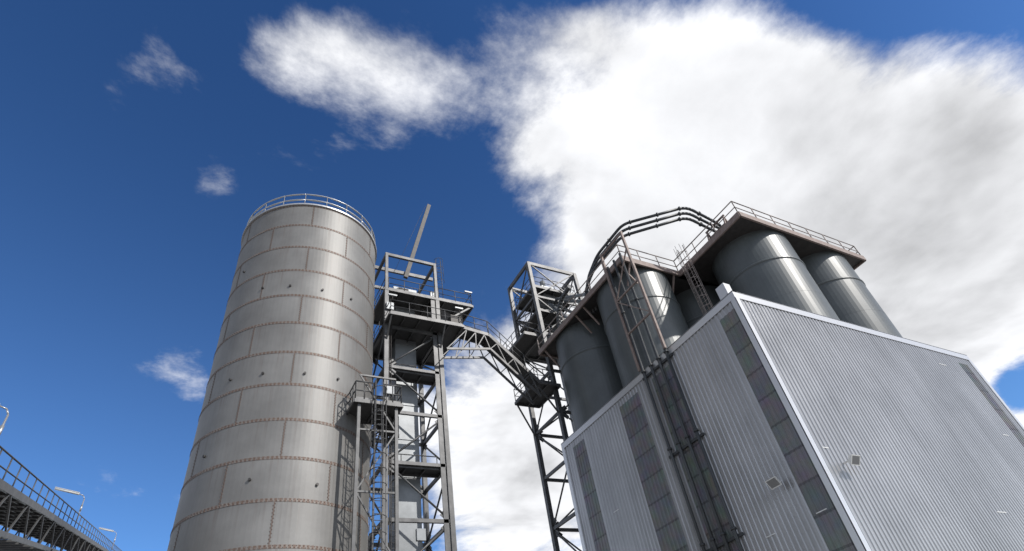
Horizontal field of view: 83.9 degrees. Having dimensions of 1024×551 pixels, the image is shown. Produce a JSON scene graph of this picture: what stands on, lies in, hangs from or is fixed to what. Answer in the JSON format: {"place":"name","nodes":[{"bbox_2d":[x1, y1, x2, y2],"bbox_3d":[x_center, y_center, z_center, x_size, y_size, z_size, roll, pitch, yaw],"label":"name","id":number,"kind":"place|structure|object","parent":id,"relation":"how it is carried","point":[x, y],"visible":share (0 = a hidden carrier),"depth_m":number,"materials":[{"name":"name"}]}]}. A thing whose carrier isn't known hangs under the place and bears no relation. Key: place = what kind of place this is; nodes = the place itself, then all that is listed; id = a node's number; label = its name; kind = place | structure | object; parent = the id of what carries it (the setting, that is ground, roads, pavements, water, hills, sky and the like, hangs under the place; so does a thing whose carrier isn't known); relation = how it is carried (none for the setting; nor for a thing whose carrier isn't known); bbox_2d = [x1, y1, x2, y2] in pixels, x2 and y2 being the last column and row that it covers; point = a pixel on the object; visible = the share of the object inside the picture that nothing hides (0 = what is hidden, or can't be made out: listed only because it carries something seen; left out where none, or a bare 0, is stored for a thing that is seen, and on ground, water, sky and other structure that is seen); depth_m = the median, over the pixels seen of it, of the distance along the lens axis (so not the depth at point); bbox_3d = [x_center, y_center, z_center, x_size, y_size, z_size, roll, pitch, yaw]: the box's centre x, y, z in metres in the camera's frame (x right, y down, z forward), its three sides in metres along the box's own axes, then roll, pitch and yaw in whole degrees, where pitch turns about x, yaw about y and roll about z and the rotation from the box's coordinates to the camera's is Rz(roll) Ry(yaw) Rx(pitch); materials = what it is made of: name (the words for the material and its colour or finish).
{"place":"outdoors","nodes":[
{"label":"outdoors","id":0,"kind":"place"},
{"bbox_2d":[167,206,374,550],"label":"silo","id":1,"kind":"object","parent":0,"point":[249,524],"visible":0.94,"depth_m":29.65,"materials":[{"name":"paint"}]},
{"bbox_2d":[170,207,374,550],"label":"rivets","id":2,"kind":"object","parent":1,"relation":"attached to","point":[285,384],"visible":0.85,"depth_m":30.43,"materials":[{"name":"metal"}]},
{"bbox_2d":[173,205,374,550],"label":"silo seams","id":3,"kind":"object","parent":1,"relation":"attached to","point":[281,457],"visible":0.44,"depth_m":29.48,"materials":[{"name":"grey metal"}]},
{"bbox_2d":[202,271,352,485],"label":"silo nozzles","id":4,"kind":"object","parent":1,"relation":"attached to","point":[262,373],"visible":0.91,"depth_m":29.83,"materials":[{"name":"grey metal"}]},
{"bbox_2d":[241,194,376,262],"bbox_3d":[-14.844,-2.120,42.222,9.404,1.243,9.404,13,-46,-25],"label":"guardrail","id":5,"kind":"object","parent":1,"relation":"attached to","point":[364,226],"visible":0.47,"depth_m":39.36,"materials":[{"name":"grey metal"}]},
{"bbox_2d":[346,204,473,550],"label":"tower","id":6,"kind":"structure","parent":0,"point":[448,527],"depth_m":34.58,"materials":[{"name":"grey metal"}]},
{"bbox_2d":[349,291,469,474],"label":"platforms","id":7,"kind":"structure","parent":6,"relation":"attached to","point":[451,332],"depth_m":40.10,"materials":[{"name":"grey metal"}]},
{"bbox_2d":[385,286,471,550],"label":"tower casing","id":8,"kind":"object","parent":6,"relation":"attached to","point":[412,536],"visible":0.63,"depth_m":35.03,"materials":[{"name":"grey metal"}]},
{"bbox_2d":[443,313,541,404],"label":"bridge","id":9,"kind":"structure","parent":6,"relation":"attached to","point":[509,368],"depth_m":40.46,"materials":[{"name":"grey metal"}]},
{"bbox_2d":[456,327,534,384],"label":"bridge grating","id":10,"kind":"object","parent":9,"relation":"attached to","point":[508,359],"visible":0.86,"depth_m":40.96,"materials":[{"name":"grey metal"}]},
{"bbox_2d":[0,0,1023,550],"label":"sky","id":11,"kind":"structure","parent":0,"point":[141,141],"materials":[{"name":"blue"}]},
{"bbox_2d":[503,261,582,550],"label":"tower","id":12,"kind":"structure","parent":0,"point":[562,412],"depth_m":43.69,"materials":[{"name":"grey metal"}]},
{"bbox_2d":[511,288,572,405],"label":"platforms","id":13,"kind":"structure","parent":12,"relation":"attached to","point":[524,343],"depth_m":46.86,"materials":[{"name":"grey metal"}]},
{"bbox_2d":[565,299,1023,550],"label":"cladding","id":14,"kind":"structure","parent":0,"point":[920,431],"depth_m":26.71,"materials":[{"name":"grey metal"}]},
{"bbox_2d":[765,476,781,489],"bbox_3d":[10.700,8.388,23.049,0.638,0.382,0.540,13,-46,-25],"label":"floodlight","id":15,"kind":"object","parent":14,"relation":"attached to","point":[772,483],"depth_m":22.94,"materials":[{"name":"grey metal"}]},
{"bbox_2d":[615,363,1008,537],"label":"cladding fasteners","id":16,"kind":"object","parent":14,"relation":"attached to","point":[826,508],"visible":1,"depth_m":23.10,"materials":[{"name":"white metal"}]},
{"bbox_2d":[843,454,859,465],"bbox_3d":[13.317,7.310,22.356,0.540,0.382,0.638,13,-46,-25],"label":"floodlight","id":17,"kind":"object","parent":14,"relation":"attached to","point":[855,459],"depth_m":22.21,"materials":[{"name":"grey metal"}]},
{"bbox_2d":[573,308,1023,550],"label":"cladding","id":18,"kind":"structure","parent":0,"point":[671,536],"depth_m":27.42,"materials":[{"name":"grey metal"}]},
{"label":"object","id":19,"kind":"object","parent":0,"visible":0},
{"bbox_2d":[538,211,865,371],"bbox_3d":[13.597,4.166,39.647,17.380,10.000,16.720,13,-46,-25],"label":"steel deck","id":20,"kind":"object","parent":19,"relation":"on","point":[719,232],"visible":0.59,"depth_m":36.56,"materials":[{"name":"grey metal"}]},
{"bbox_2d":[537,201,860,348],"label":"deck rails","id":21,"kind":"object","parent":20,"relation":"attached to","point":[696,276],"visible":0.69,"depth_m":37.37,"materials":[{"name":"grey metal"}]},
{"bbox_2d":[542,217,862,355],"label":"roof platform","id":22,"kind":"structure","parent":20,"relation":"on","point":[739,227],"depth_m":38.03,"materials":[{"name":"metal"}]},
{"bbox_2d":[555,230,901,430],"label":"silos","id":23,"kind":"object","parent":19,"relation":"on","point":[599,370],"visible":0.37,"depth_m":35.84,"materials":[{"name":"grey metal"}]},
{"bbox_2d":[561,283,1023,550],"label":"building edge trim","id":24,"kind":"structure","parent":19,"relation":"attached to","point":[726,293],"depth_m":27.86,"materials":[{"name":"silver metal"}]},
{"label":"ground","id":25,"kind":"structure","parent":0,"visible":0},
{"bbox_2d":[0,446,121,550],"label":"gantry","id":26,"kind":"object","parent":25,"relation":"on","point":[67,536],"visible":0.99,"depth_m":31.83,"materials":[{"name":"grey metal"}]},
{"bbox_2d":[0,491,59,528],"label":"bridge deck grating","id":27,"kind":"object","parent":26,"relation":"on","point":[20,511],"depth_m":29.39,"materials":[{"name":"grey metal"}]},
{"bbox_2d":[0,405,116,549],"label":"street lamps","id":28,"kind":"object","parent":26,"relation":"attached to","point":[3,424],"visible":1,"depth_m":40.26,"materials":[{"name":"grey metal"}]},
{"bbox_2d":[54,487,112,531],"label":"lamp tubes","id":29,"kind":"object","parent":28,"relation":"attached to","point":[67,491],"visible":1,"depth_m":41.06},
{"bbox_2d":[539,281,583,432],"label":"tower spouts","id":30,"kind":"object","parent":25,"relation":"on","point":[550,304],"visible":0.16,"depth_m":48.34,"materials":[{"name":"grey metal"}]},
{"bbox_2d":[556,206,743,550],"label":"pipes","id":31,"kind":"object","parent":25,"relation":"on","point":[594,266],"visible":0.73,"depth_m":30.46,"materials":[{"name":"grey metal"}]},
{"bbox_2d":[642,353,743,550],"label":"pipe brackets","id":32,"kind":"object","parent":31,"relation":"attached to","point":[685,446],"visible":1,"depth_m":27.74,"materials":[{"name":"grey metal"}]}
]}

